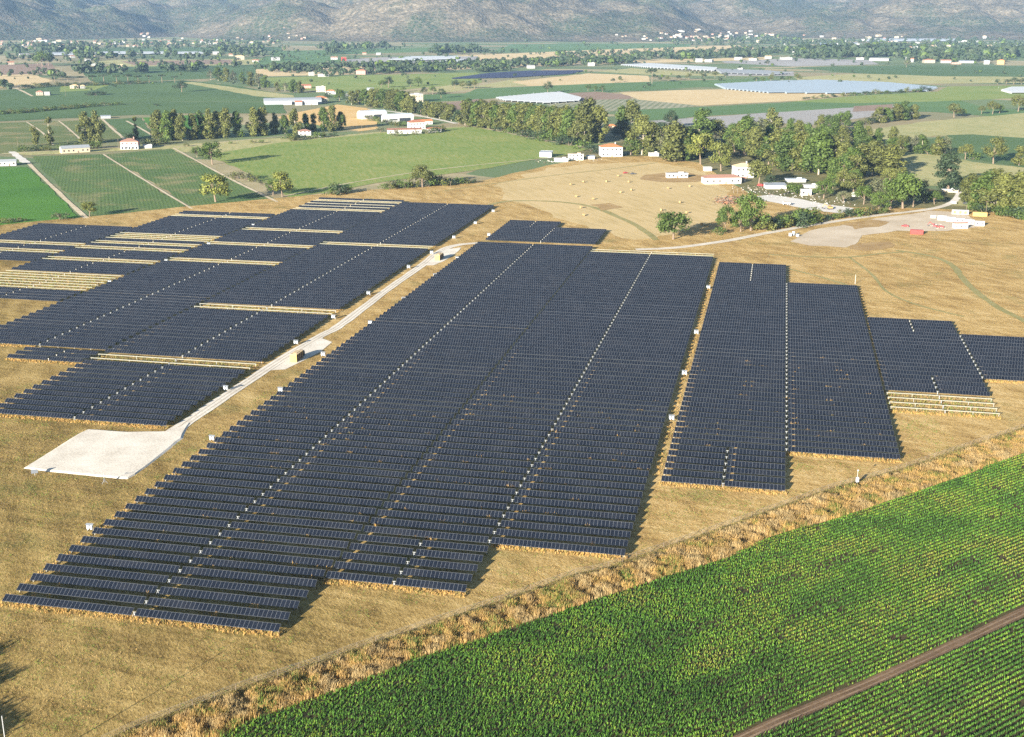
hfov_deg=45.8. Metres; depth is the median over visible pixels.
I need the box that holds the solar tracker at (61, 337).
[0,332,122,342]
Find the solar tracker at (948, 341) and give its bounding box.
[872,336,1023,346]
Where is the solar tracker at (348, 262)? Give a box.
[287,259,404,265]
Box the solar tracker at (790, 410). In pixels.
[681,401,889,418]
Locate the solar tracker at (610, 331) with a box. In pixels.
[528,326,689,337]
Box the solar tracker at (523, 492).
[401,480,639,504]
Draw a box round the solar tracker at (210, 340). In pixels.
[133,335,283,348]
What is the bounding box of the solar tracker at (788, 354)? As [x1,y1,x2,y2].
[696,347,874,360]
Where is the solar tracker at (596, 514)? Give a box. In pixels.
[389,494,635,522]
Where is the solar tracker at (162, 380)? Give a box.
[58,372,224,386]
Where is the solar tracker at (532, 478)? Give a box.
[412,466,644,491]
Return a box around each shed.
[100,115,110,118]
[143,144,151,148]
[283,101,291,104]
[301,100,317,104]
[387,128,421,133]
[539,150,552,156]
[554,157,568,161]
[648,151,658,155]
[703,166,711,170]
[763,182,785,188]
[785,177,806,181]
[803,183,819,187]
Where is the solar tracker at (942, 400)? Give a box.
[888,397,994,406]
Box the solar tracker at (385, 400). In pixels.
[276,391,462,408]
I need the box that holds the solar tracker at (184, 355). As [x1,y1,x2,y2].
[105,348,262,362]
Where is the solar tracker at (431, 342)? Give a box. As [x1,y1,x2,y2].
[349,336,510,348]
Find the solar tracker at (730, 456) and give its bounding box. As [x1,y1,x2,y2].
[668,450,784,462]
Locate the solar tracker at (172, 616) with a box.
[2,594,280,631]
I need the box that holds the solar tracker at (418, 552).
[349,543,482,562]
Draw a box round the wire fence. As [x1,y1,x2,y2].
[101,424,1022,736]
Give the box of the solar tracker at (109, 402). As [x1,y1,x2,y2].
[14,393,190,411]
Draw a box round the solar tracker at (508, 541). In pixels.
[363,525,625,555]
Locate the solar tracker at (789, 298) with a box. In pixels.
[711,293,860,302]
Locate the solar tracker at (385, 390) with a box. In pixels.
[288,382,469,398]
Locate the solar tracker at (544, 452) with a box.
[433,441,652,464]
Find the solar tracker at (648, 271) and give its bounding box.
[576,267,707,274]
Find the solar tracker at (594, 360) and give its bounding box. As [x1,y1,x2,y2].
[505,353,680,366]
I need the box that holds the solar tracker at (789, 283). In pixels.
[715,279,856,287]
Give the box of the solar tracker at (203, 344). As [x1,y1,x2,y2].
[126,338,278,350]
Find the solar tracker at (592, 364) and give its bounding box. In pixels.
[502,357,679,370]
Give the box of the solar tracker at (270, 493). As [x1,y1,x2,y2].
[154,481,381,505]
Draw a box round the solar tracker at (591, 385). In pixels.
[486,377,673,393]
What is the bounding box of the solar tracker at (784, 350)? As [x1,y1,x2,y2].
[697,344,873,356]
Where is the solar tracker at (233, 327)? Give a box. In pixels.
[159,322,304,333]
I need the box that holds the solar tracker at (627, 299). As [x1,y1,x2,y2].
[553,295,699,304]
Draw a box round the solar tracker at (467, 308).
[394,303,538,313]
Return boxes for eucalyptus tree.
[29,126,40,145]
[44,116,54,145]
[75,111,91,142]
[86,110,105,142]
[132,116,139,138]
[148,109,163,138]
[158,110,173,140]
[168,108,177,140]
[174,113,189,140]
[185,113,199,139]
[192,110,207,138]
[201,108,218,138]
[206,69,213,78]
[212,67,222,80]
[213,110,222,137]
[218,107,232,137]
[220,67,228,81]
[229,70,236,82]
[229,110,244,136]
[238,71,246,82]
[245,71,255,85]
[245,106,260,136]
[252,73,261,86]
[255,106,268,135]
[260,75,270,87]
[269,112,279,133]
[273,81,279,90]
[279,115,289,133]
[288,79,296,92]
[288,108,302,133]
[296,80,304,92]
[301,113,310,129]
[309,112,316,131]
[317,106,329,130]
[327,104,340,131]
[335,111,346,129]
[345,90,357,104]
[354,89,362,104]
[358,89,368,105]
[365,88,375,106]
[370,88,380,107]
[374,88,387,107]
[382,89,391,108]
[387,88,399,110]
[393,90,405,111]
[398,92,415,112]
[407,95,418,112]
[421,101,430,116]
[426,101,436,117]
[431,101,443,118]
[437,102,447,119]
[442,104,456,120]
[456,100,469,124]
[463,101,474,126]
[467,100,480,124]
[474,103,487,127]
[480,102,493,128]
[487,104,502,129]
[492,103,508,127]
[500,103,512,130]
[505,104,518,131]
[511,102,525,132]
[515,103,530,133]
[522,105,537,132]
[525,104,542,135]
[535,106,548,134]
[540,106,554,137]
[546,107,559,140]
[551,108,567,138]
[557,107,574,138]
[565,109,586,142]
[571,108,596,141]
[577,96,596,123]
[590,105,610,142]
[611,105,629,135]
[615,99,641,137]
[627,114,656,154]
[640,121,662,152]
[657,119,689,161]
[677,125,694,160]
[686,107,715,146]
[687,128,703,156]
[723,123,737,145]
[731,123,749,154]
[732,114,759,154]
[744,126,765,159]
[753,117,766,137]
[761,124,774,142]
[761,128,786,166]
[762,107,784,131]
[763,136,770,145]
[772,130,800,171]
[782,118,795,130]
[784,129,803,170]
[792,131,811,170]
[793,119,805,132]
[798,126,835,174]
[798,135,816,171]
[803,122,813,129]
[812,132,835,172]
[814,114,827,126]
[818,123,827,128]
[825,140,841,174]
[827,126,838,136]
[831,119,840,132]
[832,141,850,175]
[835,168,848,191]
[838,125,851,141]
[842,111,852,126]
[842,146,865,169]
[848,122,867,147]
[849,169,862,186]
[857,143,870,175]
[862,177,886,199]
[864,139,888,175]
[865,125,873,136]
[871,106,887,122]
[872,127,883,143]
[879,144,908,173]
[882,107,894,121]
[887,126,898,140]
[892,103,904,120]
[896,138,907,156]
[900,101,910,120]
[907,135,919,152]
[909,104,920,118]
[912,134,929,153]
[919,179,932,202]
[930,135,946,154]
[942,135,952,152]
[958,173,977,201]
[968,175,982,205]
[969,169,1001,211]
[974,168,1012,211]
[993,171,1018,212]
[1006,176,1022,200]
[1008,170,1023,208]
[1010,145,1023,164]
[1013,193,1023,209]
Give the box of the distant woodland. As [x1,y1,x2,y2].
[0,34,1023,89]
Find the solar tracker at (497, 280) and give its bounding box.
[430,276,562,284]
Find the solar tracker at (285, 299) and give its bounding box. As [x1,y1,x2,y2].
[215,294,348,303]
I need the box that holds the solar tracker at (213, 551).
[80,536,332,566]
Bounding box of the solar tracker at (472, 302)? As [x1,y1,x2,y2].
[401,298,543,307]
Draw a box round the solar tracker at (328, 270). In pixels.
[270,267,391,274]
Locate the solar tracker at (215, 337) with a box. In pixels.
[139,331,289,342]
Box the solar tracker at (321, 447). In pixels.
[214,437,421,459]
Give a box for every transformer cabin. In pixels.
[290,350,303,361]
[435,253,442,260]
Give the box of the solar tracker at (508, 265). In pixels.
[450,262,574,268]
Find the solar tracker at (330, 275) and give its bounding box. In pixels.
[262,271,385,278]
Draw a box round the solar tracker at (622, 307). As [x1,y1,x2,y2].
[547,303,696,312]
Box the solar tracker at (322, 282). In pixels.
[249,277,374,285]
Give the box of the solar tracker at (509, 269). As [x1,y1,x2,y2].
[445,266,571,273]
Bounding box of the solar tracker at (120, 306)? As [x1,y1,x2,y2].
[56,301,184,310]
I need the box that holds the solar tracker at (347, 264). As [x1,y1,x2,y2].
[283,261,401,268]
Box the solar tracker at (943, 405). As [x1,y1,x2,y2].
[889,401,996,410]
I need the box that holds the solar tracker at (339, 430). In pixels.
[236,420,436,441]
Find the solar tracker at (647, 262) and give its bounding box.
[583,259,710,266]
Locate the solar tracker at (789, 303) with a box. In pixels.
[709,298,861,307]
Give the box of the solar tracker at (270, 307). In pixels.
[200,303,335,311]
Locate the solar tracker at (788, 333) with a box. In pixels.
[701,327,869,338]
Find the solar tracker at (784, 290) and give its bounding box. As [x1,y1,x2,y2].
[713,286,858,294]
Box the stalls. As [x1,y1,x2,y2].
[666,172,688,177]
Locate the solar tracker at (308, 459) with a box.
[198,449,410,470]
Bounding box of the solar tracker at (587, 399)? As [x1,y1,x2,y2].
[475,390,668,408]
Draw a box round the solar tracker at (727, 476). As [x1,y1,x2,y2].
[663,469,784,482]
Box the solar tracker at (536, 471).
[418,460,646,484]
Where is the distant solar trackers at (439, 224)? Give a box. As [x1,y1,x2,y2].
[0,197,956,361]
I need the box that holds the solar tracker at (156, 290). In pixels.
[94,286,216,294]
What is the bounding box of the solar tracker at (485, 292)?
[415,288,552,296]
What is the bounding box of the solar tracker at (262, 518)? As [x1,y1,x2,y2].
[124,503,362,531]
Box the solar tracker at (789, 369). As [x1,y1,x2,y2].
[692,362,878,376]
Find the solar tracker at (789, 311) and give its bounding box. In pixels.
[707,306,863,316]
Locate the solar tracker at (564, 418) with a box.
[460,409,662,427]
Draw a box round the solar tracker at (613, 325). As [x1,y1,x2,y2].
[533,320,691,330]
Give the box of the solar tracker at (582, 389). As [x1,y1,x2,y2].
[483,381,671,396]
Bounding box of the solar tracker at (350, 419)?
[250,410,445,429]
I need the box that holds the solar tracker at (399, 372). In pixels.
[310,365,484,379]
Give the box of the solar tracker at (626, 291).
[560,287,701,296]
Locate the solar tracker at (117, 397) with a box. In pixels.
[23,389,197,405]
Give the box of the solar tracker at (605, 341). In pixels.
[520,336,686,347]
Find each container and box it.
[910,229,922,234]
[952,209,968,214]
[972,212,987,216]
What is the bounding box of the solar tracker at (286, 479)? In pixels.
[172,468,394,491]
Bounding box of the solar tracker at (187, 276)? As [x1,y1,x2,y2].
[129,273,245,280]
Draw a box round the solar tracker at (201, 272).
[139,268,254,275]
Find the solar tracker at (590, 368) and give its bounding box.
[499,361,678,374]
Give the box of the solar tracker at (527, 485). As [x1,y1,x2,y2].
[407,473,642,498]
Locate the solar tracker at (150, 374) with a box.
[66,368,231,381]
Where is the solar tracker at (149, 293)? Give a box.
[88,289,211,297]
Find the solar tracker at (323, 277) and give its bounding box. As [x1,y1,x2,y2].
[258,273,381,280]
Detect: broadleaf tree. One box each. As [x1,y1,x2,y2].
[33,51,50,65]
[45,53,53,65]
[80,202,97,216]
[172,80,187,91]
[189,146,200,157]
[197,140,224,164]
[197,173,232,201]
[265,179,280,194]
[272,171,293,196]
[324,92,332,100]
[333,89,346,100]
[382,76,393,87]
[406,79,414,86]
[409,164,435,186]
[413,76,422,85]
[437,88,445,94]
[450,109,462,120]
[451,79,458,87]
[466,80,472,88]
[471,80,479,88]
[543,81,552,91]
[622,137,642,154]
[655,211,691,239]
[657,121,665,135]
[664,109,678,122]
[686,132,714,163]
[707,118,726,141]
[709,140,732,170]
[715,204,735,232]
[725,135,734,151]
[728,211,751,231]
[732,135,747,155]
[733,191,770,230]
[747,158,772,183]
[754,143,777,163]
[765,174,775,182]
[805,127,820,133]
[812,179,837,197]
[823,114,840,125]
[823,173,840,188]
[825,155,854,179]
[832,133,845,142]
[833,111,847,122]
[836,191,850,202]
[840,153,867,172]
[841,171,864,191]
[851,185,871,203]
[853,134,872,145]
[869,190,891,208]
[880,167,900,179]
[881,176,907,209]
[885,137,897,143]
[886,171,923,208]
[897,135,910,147]
[906,178,927,206]
[927,190,943,203]
[947,103,962,117]
[956,143,974,158]
[977,106,985,113]
[981,136,1008,163]
[987,101,1000,113]
[1010,94,1023,111]
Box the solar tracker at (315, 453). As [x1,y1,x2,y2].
[206,443,416,465]
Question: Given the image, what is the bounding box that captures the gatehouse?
[941,188,958,192]
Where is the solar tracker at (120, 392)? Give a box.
[32,384,204,399]
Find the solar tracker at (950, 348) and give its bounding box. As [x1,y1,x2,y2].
[874,342,1023,353]
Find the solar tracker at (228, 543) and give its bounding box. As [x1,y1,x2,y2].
[92,527,340,558]
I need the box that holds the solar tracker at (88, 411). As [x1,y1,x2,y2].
[0,403,174,419]
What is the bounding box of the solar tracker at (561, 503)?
[395,487,637,513]
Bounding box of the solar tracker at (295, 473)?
[181,461,399,483]
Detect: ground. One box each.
[0,37,1023,216]
[0,156,1023,736]
[593,203,621,209]
[640,171,703,181]
[842,219,888,228]
[850,241,894,250]
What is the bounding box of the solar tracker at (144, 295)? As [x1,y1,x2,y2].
[82,291,205,299]
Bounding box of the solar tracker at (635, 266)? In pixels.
[580,263,708,270]
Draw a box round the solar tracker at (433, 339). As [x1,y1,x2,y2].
[354,333,512,345]
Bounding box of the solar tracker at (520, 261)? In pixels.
[455,258,578,264]
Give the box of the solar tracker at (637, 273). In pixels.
[575,269,707,276]
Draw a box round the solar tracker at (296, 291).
[230,287,360,295]
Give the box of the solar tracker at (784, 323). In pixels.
[704,318,866,328]
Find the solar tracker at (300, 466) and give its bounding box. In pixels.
[190,455,405,478]
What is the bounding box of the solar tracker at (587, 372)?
[496,365,676,380]
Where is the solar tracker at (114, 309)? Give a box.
[49,304,178,313]
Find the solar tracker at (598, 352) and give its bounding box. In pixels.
[511,346,682,360]
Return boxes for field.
[0,63,57,74]
[0,74,51,87]
[0,80,273,108]
[0,102,285,120]
[0,121,81,153]
[0,167,78,224]
[1,146,171,154]
[32,154,184,215]
[58,47,281,51]
[60,85,108,91]
[61,119,121,143]
[82,65,266,82]
[91,59,259,66]
[104,118,151,138]
[106,149,271,205]
[121,60,231,64]
[143,114,213,138]
[167,126,464,152]
[185,82,294,97]
[212,127,587,196]
[256,57,765,75]
[257,54,347,65]
[266,72,481,90]
[273,48,429,55]
[278,104,377,130]
[346,56,477,63]
[412,83,476,91]
[417,78,769,102]
[448,99,499,109]
[459,45,753,59]
[475,79,526,88]
[494,43,690,51]
[494,162,733,239]
[514,73,649,85]
[547,99,696,111]
[558,130,1003,211]
[567,92,631,100]
[598,68,764,76]
[619,89,846,105]
[638,101,1023,119]
[653,106,893,126]
[722,58,876,65]
[722,71,793,75]
[794,74,1023,83]
[794,86,1023,102]
[796,65,1023,76]
[853,104,893,111]
[869,113,1023,139]
[902,154,1023,185]
[916,134,1023,166]
[951,194,968,205]
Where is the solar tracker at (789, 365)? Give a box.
[693,358,877,372]
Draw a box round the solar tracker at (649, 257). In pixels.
[588,254,711,260]
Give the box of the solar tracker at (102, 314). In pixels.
[35,310,166,319]
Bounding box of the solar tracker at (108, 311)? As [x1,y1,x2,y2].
[42,307,172,316]
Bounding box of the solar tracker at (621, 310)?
[545,305,695,315]
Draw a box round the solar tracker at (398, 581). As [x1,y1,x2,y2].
[326,571,466,591]
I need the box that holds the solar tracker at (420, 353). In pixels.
[336,347,501,360]
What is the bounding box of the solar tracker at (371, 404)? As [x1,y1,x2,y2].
[270,396,458,413]
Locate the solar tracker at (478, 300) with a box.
[405,295,545,304]
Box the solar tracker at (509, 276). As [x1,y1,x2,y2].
[437,272,565,280]
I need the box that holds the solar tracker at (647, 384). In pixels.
[490,373,674,387]
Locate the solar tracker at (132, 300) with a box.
[69,296,195,305]
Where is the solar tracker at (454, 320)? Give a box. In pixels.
[379,314,529,325]
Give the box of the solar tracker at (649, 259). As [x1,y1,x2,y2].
[586,255,711,262]
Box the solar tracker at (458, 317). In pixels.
[383,312,531,322]
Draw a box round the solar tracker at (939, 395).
[887,392,991,398]
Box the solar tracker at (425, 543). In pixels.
[356,534,488,551]
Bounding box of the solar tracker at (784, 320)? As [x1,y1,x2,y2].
[705,315,866,325]
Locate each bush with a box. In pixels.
[0,217,12,222]
[9,108,23,113]
[16,144,29,151]
[19,84,32,88]
[20,108,33,112]
[29,107,43,111]
[30,83,43,86]
[30,144,41,150]
[38,82,52,86]
[38,106,52,110]
[39,144,51,150]
[50,212,69,219]
[59,104,73,108]
[89,141,101,147]
[121,132,140,139]
[139,137,152,144]
[145,135,161,144]
[158,137,170,143]
[229,170,245,178]
[238,170,252,179]
[247,174,258,181]
[288,133,300,140]
[295,133,307,139]
[308,131,322,137]
[321,186,335,194]
[327,182,348,195]
[341,185,353,192]
[377,183,389,188]
[383,119,393,123]
[386,180,396,188]
[389,119,400,126]
[389,129,402,135]
[396,179,412,188]
[404,177,420,187]
[417,177,437,186]
[425,174,444,185]
[430,127,438,132]
[435,174,451,186]
[444,176,457,184]
[452,177,464,183]
[501,127,515,132]
[517,129,533,136]
[525,130,546,139]
[531,132,556,141]
[552,134,570,144]
[561,137,579,145]
[570,138,593,148]
[583,144,598,151]
[711,226,726,235]
[752,217,777,230]
[756,214,784,227]
[769,214,791,227]
[779,213,793,227]
[784,182,803,193]
[789,207,822,225]
[792,211,812,227]
[803,207,825,222]
[816,213,830,221]
[826,213,838,218]
[833,209,846,218]
[842,208,854,217]
[852,206,865,216]
[858,205,874,215]
[861,118,870,124]
[865,206,877,214]
[866,117,878,122]
[877,207,888,213]
[921,148,932,154]
[946,147,957,153]
[961,151,983,159]
[965,201,979,210]
[972,203,991,212]
[991,205,1015,216]
[1004,206,1023,219]
[1013,208,1023,219]
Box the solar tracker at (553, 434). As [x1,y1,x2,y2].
[447,425,657,444]
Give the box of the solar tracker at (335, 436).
[229,426,431,446]
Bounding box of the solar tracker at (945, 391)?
[885,386,989,395]
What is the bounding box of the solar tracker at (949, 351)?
[875,346,1023,357]
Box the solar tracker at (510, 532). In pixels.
[370,517,627,547]
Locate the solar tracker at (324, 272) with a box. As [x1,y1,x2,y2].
[266,269,388,276]
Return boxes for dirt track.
[733,607,1023,736]
[738,609,1023,736]
[749,613,1023,736]
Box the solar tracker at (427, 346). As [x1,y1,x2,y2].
[345,340,507,352]
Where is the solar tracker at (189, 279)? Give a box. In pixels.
[123,275,240,282]
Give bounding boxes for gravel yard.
[757,195,852,212]
[790,211,981,246]
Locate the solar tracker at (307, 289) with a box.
[235,284,363,293]
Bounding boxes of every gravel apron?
[272,338,331,369]
[427,247,460,264]
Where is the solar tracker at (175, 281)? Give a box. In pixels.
[118,277,235,284]
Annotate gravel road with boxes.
[166,242,476,430]
[178,243,466,426]
[189,243,473,422]
[636,205,945,249]
[637,190,961,249]
[651,205,941,248]
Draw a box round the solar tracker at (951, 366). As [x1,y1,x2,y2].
[879,361,1023,372]
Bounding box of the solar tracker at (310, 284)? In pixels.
[244,280,371,288]
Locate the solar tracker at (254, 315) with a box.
[182,310,322,320]
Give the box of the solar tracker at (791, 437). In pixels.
[675,427,896,446]
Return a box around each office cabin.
[937,215,946,219]
[946,216,955,221]
[952,222,968,228]
[955,218,964,221]
[965,219,974,224]
[975,220,984,225]
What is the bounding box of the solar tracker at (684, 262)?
[585,257,710,264]
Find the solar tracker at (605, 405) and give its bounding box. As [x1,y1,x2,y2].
[471,395,667,411]
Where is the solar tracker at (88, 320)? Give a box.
[21,315,154,325]
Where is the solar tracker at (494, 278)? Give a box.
[434,274,564,282]
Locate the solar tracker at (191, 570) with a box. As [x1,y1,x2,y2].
[56,554,316,588]
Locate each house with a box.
[0,159,16,165]
[36,90,43,94]
[120,137,139,149]
[235,55,243,59]
[298,129,310,135]
[301,84,310,87]
[316,86,325,91]
[317,96,327,102]
[318,73,328,76]
[325,90,335,93]
[356,69,366,74]
[407,120,424,128]
[409,93,422,101]
[418,119,432,123]
[425,127,441,132]
[527,65,534,68]
[599,142,622,156]
[606,124,615,129]
[701,174,741,183]
[732,161,753,177]
[780,57,791,59]
[869,57,890,60]
[922,59,934,62]
[940,59,950,62]
[958,60,973,62]
[997,59,1004,63]
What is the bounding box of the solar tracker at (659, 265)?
[581,261,709,268]
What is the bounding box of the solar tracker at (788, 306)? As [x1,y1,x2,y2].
[709,301,862,310]
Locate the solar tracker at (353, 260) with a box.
[290,257,407,263]
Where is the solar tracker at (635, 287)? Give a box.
[564,283,702,291]
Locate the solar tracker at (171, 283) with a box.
[112,279,231,287]
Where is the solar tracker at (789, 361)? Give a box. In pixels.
[694,355,876,368]
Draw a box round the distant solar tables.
[452,70,582,78]
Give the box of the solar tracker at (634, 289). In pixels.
[562,285,702,293]
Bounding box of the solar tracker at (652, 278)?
[571,274,705,281]
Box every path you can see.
[6,145,170,153]
[9,151,29,162]
[27,162,88,217]
[59,121,84,142]
[101,119,125,139]
[103,154,192,208]
[126,121,151,135]
[173,148,277,201]
[178,130,355,146]
[281,155,585,196]
[370,109,454,122]
[443,162,656,190]
[487,200,658,239]
[768,252,903,257]
[789,269,847,284]
[849,257,964,316]
[895,250,1023,322]
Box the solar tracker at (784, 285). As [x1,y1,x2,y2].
[714,281,856,289]
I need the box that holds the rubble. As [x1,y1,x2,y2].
[535,159,941,228]
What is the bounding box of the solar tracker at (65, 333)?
[0,328,128,338]
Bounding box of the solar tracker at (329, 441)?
[222,431,426,452]
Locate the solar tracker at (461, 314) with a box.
[387,309,534,319]
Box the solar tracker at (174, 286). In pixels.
[106,282,226,289]
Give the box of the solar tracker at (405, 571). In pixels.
[334,561,472,581]
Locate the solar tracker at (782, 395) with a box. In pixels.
[685,387,885,403]
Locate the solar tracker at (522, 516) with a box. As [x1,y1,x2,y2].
[383,501,632,528]
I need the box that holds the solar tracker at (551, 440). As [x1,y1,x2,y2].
[442,430,655,451]
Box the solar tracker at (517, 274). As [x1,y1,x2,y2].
[439,270,567,277]
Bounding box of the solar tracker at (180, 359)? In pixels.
[102,354,255,365]
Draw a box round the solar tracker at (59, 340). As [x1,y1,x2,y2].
[0,335,114,345]
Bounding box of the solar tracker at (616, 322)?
[535,317,692,327]
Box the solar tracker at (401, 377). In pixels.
[305,369,480,384]
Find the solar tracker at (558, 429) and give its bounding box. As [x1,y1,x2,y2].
[451,419,659,438]
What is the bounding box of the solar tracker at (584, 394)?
[479,385,670,401]
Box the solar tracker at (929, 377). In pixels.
[882,373,982,382]
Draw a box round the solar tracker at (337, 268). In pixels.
[275,265,395,272]
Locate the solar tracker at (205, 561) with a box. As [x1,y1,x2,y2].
[68,545,324,577]
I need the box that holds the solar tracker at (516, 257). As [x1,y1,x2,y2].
[461,254,581,260]
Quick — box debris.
[712,195,754,206]
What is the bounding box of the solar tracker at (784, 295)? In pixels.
[711,291,859,299]
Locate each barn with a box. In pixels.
[59,144,89,153]
[357,110,386,118]
[381,113,413,121]
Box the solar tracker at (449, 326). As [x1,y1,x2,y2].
[371,321,523,331]
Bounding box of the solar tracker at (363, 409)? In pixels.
[263,400,453,417]
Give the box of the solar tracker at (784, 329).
[702,324,868,335]
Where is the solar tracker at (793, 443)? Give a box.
[673,432,898,453]
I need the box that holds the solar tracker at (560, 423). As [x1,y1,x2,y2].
[455,414,661,434]
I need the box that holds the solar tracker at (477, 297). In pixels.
[408,293,547,302]
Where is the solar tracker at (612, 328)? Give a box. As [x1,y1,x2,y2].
[531,323,690,334]
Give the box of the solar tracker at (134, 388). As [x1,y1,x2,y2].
[41,380,211,395]
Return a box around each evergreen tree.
[416,100,424,114]
[932,151,965,190]
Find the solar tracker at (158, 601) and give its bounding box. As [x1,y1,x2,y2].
[16,583,290,621]
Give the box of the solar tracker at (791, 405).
[683,396,888,413]
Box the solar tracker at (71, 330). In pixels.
[0,324,135,335]
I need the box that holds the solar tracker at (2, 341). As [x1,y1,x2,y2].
[0,339,107,349]
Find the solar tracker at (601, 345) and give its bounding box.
[517,339,685,351]
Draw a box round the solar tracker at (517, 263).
[453,260,576,267]
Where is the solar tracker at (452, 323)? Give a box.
[375,318,526,328]
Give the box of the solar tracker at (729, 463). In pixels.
[667,456,784,469]
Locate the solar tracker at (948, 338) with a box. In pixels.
[871,333,1023,343]
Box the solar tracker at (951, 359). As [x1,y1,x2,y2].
[877,353,1023,364]
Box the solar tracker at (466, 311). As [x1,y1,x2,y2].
[390,306,536,316]
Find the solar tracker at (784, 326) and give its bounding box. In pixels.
[703,321,867,332]
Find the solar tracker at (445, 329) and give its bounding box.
[367,323,521,334]
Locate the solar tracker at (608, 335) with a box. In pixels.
[525,329,688,340]
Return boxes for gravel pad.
[25,423,189,478]
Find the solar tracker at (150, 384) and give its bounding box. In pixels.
[49,376,218,390]
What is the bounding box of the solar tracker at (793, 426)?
[677,416,893,434]
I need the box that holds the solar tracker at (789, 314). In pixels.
[706,309,864,319]
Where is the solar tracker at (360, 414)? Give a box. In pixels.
[257,405,449,422]
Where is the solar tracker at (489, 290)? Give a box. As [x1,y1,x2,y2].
[418,286,554,294]
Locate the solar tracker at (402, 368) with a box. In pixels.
[316,362,488,376]
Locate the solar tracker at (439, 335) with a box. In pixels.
[358,330,515,341]
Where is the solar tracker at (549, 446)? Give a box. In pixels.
[437,436,654,457]
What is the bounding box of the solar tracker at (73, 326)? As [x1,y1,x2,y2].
[6,321,142,331]
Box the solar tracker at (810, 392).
[686,383,884,398]
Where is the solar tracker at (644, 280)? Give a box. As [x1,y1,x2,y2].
[569,276,705,283]
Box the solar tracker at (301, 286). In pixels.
[239,282,367,290]
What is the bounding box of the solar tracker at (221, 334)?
[146,328,294,339]
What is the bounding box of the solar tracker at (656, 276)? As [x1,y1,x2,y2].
[573,271,706,279]
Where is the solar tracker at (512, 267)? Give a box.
[448,264,573,271]
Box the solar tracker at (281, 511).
[135,496,369,521]
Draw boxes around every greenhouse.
[52,51,125,54]
[137,51,202,53]
[263,97,321,104]
[389,56,457,59]
[496,91,580,103]
[621,63,716,71]
[714,79,936,93]
[715,69,788,74]
[866,38,954,41]
[998,86,1023,93]
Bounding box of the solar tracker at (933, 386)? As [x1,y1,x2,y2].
[884,381,986,391]
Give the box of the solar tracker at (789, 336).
[701,330,870,342]
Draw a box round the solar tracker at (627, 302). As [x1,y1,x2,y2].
[551,298,698,306]
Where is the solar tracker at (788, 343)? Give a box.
[699,337,871,349]
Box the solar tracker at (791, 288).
[713,284,857,292]
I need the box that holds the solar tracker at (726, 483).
[661,475,784,490]
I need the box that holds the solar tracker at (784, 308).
[708,304,863,313]
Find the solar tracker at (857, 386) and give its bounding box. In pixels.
[689,374,882,389]
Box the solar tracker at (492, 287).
[421,283,556,291]
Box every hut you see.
[568,153,584,159]
[586,155,594,158]
[800,189,811,194]
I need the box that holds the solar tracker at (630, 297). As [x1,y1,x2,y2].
[556,292,699,301]
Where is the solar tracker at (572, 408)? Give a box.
[468,399,665,418]
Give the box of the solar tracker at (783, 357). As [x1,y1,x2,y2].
[695,351,875,364]
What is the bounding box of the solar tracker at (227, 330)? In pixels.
[152,325,299,336]
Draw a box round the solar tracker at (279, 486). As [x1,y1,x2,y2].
[163,474,388,498]
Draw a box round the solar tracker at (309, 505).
[144,488,375,515]
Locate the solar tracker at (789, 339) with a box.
[700,334,871,345]
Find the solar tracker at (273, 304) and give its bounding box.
[204,299,340,308]
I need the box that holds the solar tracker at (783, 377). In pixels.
[690,370,881,385]
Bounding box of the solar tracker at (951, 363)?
[878,357,1023,368]
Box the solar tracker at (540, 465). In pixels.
[423,453,648,477]
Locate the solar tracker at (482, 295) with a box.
[412,290,549,299]
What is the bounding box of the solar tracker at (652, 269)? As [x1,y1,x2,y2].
[578,265,708,272]
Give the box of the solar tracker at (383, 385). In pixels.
[294,378,473,393]
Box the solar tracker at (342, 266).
[279,263,398,270]
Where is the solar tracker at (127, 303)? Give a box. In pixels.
[63,299,189,308]
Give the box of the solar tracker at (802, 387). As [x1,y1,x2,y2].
[687,378,883,394]
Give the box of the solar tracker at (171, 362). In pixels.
[91,357,249,370]
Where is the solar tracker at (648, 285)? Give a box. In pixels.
[565,280,703,288]
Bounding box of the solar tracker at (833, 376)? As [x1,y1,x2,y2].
[691,366,879,381]
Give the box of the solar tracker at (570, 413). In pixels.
[464,404,664,421]
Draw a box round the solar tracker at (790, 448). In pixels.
[671,438,899,458]
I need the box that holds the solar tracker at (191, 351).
[112,345,267,357]
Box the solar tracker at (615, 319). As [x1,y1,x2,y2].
[538,314,693,324]
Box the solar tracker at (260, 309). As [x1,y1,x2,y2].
[194,306,331,316]
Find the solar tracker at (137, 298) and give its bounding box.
[76,294,200,302]
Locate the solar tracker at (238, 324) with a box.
[165,319,309,329]
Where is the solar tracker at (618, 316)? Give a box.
[540,311,693,321]
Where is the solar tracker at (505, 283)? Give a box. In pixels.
[427,279,560,287]
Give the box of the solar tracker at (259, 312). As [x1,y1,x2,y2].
[188,307,327,317]
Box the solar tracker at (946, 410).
[890,406,999,416]
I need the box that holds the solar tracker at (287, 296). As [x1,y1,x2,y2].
[220,292,352,300]
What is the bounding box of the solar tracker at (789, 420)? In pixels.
[679,411,892,430]
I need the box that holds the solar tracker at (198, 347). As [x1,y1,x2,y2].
[119,341,273,353]
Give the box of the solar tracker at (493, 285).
[424,281,558,289]
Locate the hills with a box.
[0,0,1023,41]
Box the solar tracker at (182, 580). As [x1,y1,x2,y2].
[43,563,308,598]
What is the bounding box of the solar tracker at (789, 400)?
[684,392,886,408]
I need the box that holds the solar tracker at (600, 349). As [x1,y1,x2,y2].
[514,342,684,356]
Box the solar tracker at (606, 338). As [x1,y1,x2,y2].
[523,332,687,344]
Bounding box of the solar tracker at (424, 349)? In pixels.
[340,343,504,356]

